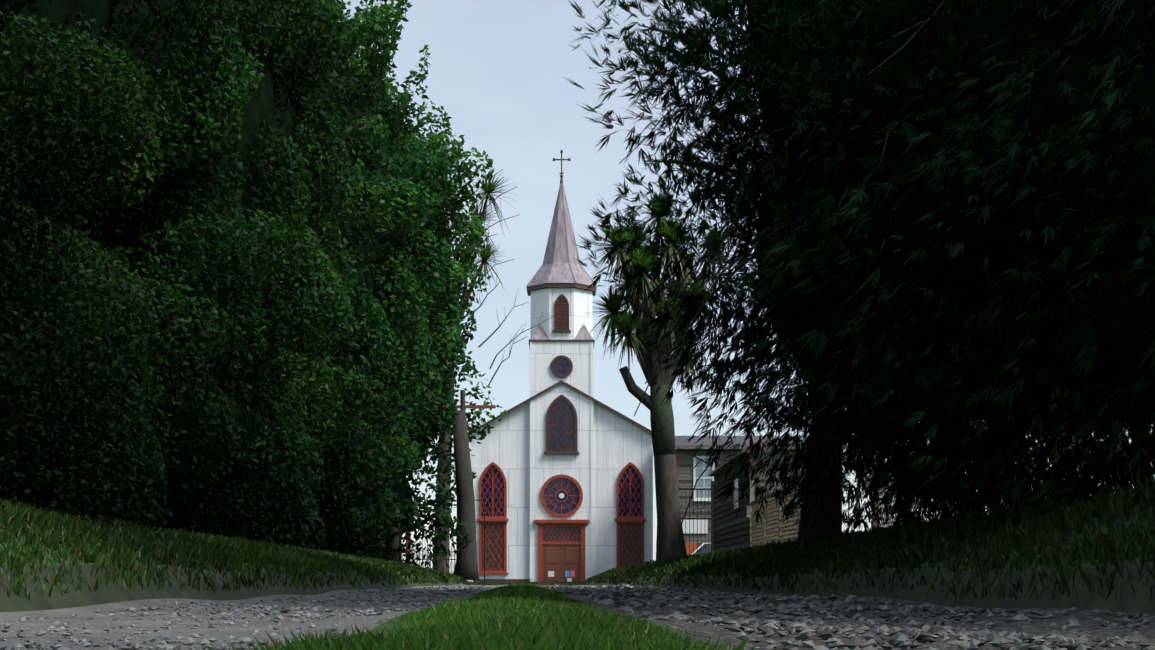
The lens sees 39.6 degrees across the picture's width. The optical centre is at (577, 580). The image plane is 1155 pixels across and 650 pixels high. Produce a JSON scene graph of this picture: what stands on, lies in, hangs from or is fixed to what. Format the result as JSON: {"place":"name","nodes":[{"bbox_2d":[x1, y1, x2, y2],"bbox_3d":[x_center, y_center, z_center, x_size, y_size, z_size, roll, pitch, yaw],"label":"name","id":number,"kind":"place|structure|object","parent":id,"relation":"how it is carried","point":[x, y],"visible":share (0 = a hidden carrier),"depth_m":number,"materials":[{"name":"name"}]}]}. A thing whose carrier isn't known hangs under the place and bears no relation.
{"place":"outdoors","nodes":[
{"label":"outdoors","id":0,"kind":"place"},
{"bbox_2d":[453,169,557,385],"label":"bare twigs","id":1,"kind":"object","parent":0,"point":[481,344],"visible":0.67,"depth_m":69.92,"materials":[{"name":"grey wood"}]},
{"bbox_2d":[0,499,1154,649],"bbox_3d":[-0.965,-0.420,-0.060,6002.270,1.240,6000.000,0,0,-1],"label":"ground","id":2,"kind":"structure","parent":0,"point":[84,606],"depth_m":7.97,"materials":[{"name":"grey gravel"}]},
{"bbox_2d":[0,496,473,599],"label":"verge grass","id":3,"kind":"structure","parent":2,"relation":"on","point":[99,544],"depth_m":12.66,"materials":[{"name":"green plant"}]},
{"bbox_2d":[0,585,495,649],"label":"stones","id":4,"kind":"object","parent":2,"relation":"on","point":[205,643],"visible":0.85,"depth_m":6.90,"materials":[{"name":"grey gravel"}]},
{"bbox_2d":[0,0,505,568],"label":"tree","id":5,"kind":"object","parent":2,"relation":"on","point":[380,446],"depth_m":28.45,"materials":[{"name":"green plant"}]},
{"bbox_2d":[402,390,495,582],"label":"utility pole","id":6,"kind":"object","parent":2,"relation":"on","point":[462,406],"visible":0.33,"depth_m":71.87,"materials":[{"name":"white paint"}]},
{"bbox_2d":[452,410,478,580],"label":"tree trunk","id":7,"kind":"object","parent":2,"relation":"on","point":[466,566],"visible":0.83,"depth_m":64.23,"materials":[{"name":"brown plant"}]},
{"bbox_2d":[432,169,515,572],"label":"cabbage tree","id":8,"kind":"object","parent":2,"relation":"on","point":[486,253],"depth_m":73.66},
{"bbox_2d":[208,582,784,649],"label":"grass strip","id":9,"kind":"object","parent":2,"relation":"on","point":[520,616],"depth_m":3.60,"materials":[{"name":"green plant"}]},
{"bbox_2d":[425,568,615,585],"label":"pavement","id":10,"kind":"structure","parent":2,"relation":"on","point":[561,584],"depth_m":62.52,"materials":[{"name":"grey concrete"}]},
{"bbox_2d":[468,150,652,582],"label":"church","id":11,"kind":"structure","parent":2,"relation":"on","point":[562,463],"depth_m":85.88,"materials":[{"name":"white wood"}]},
{"bbox_2d":[585,191,732,562],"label":"cabbage tree","id":12,"kind":"object","parent":2,"relation":"on","point":[670,544],"depth_m":43.74,"materials":[{"name":"green plant"}]},
{"bbox_2d":[678,481,713,555],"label":"fence","id":13,"kind":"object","parent":2,"relation":"on","point":[711,514],"depth_m":45.98,"materials":[{"name":"white"}]},
{"bbox_2d":[692,543,710,553],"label":"parked car","id":14,"kind":"object","parent":2,"relation":"on","point":[702,548],"depth_m":53.06,"materials":[{"name":"white metal"}]},
{"bbox_2d":[708,450,769,551],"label":"plank wall","id":15,"kind":"structure","parent":2,"relation":"on","point":[728,534],"depth_m":40.04,"materials":[{"name":"wood"}]},
{"bbox_2d":[746,480,801,546],"bbox_3d":[3.962,-1.389,31.410,0.170,1.789,9.720,0,0,-1],"label":"trellis fence","id":16,"kind":"object","parent":2,"relation":"on","point":[766,531],"visible":0.29,"depth_m":32.96,"materials":[{"name":"brown wood"}]},
{"bbox_2d":[545,583,1154,649],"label":"stones","id":17,"kind":"object","parent":2,"relation":"on","point":[899,636],"visible":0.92,"depth_m":6.76,"materials":[{"name":"grey gravel"}]},
{"bbox_2d":[565,0,1154,546],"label":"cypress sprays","id":18,"kind":"object","parent":2,"relation":"on","point":[905,440],"visible":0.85,"depth_m":13.96,"materials":[{"name":"green plant"}]},
{"bbox_2d":[578,477,1154,602],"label":"verge grass","id":19,"kind":"structure","parent":2,"relation":"on","point":[1104,549],"depth_m":11.08,"materials":[{"name":"green plant"}]},
{"bbox_2d":[619,0,1154,553],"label":"tree","id":20,"kind":"object","parent":2,"relation":"on","point":[996,74],"depth_m":13.36,"materials":[{"name":"green plant"}]},
{"bbox_2d":[867,406,1154,529],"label":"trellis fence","id":21,"kind":"object","parent":2,"relation":"on","point":[1053,460],"visible":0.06,"depth_m":16.56,"materials":[{"name":"brown wood"}]},
{"bbox_2d":[339,0,1154,580],"label":"sky","id":22,"kind":"structure","parent":0,"point":[498,68],"materials":[{"name":"white"}]},
{"bbox_2d":[675,436,847,553],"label":"house","id":23,"kind":"structure","parent":0,"point":[685,466],"depth_m":81.00,"materials":[{"name":"grey wood"}]},
{"bbox_2d":[630,0,931,288],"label":"tree branches","id":24,"kind":"object","parent":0,"point":[705,162],"visible":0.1,"depth_m":22.07,"materials":[{"name":"brown wood"}]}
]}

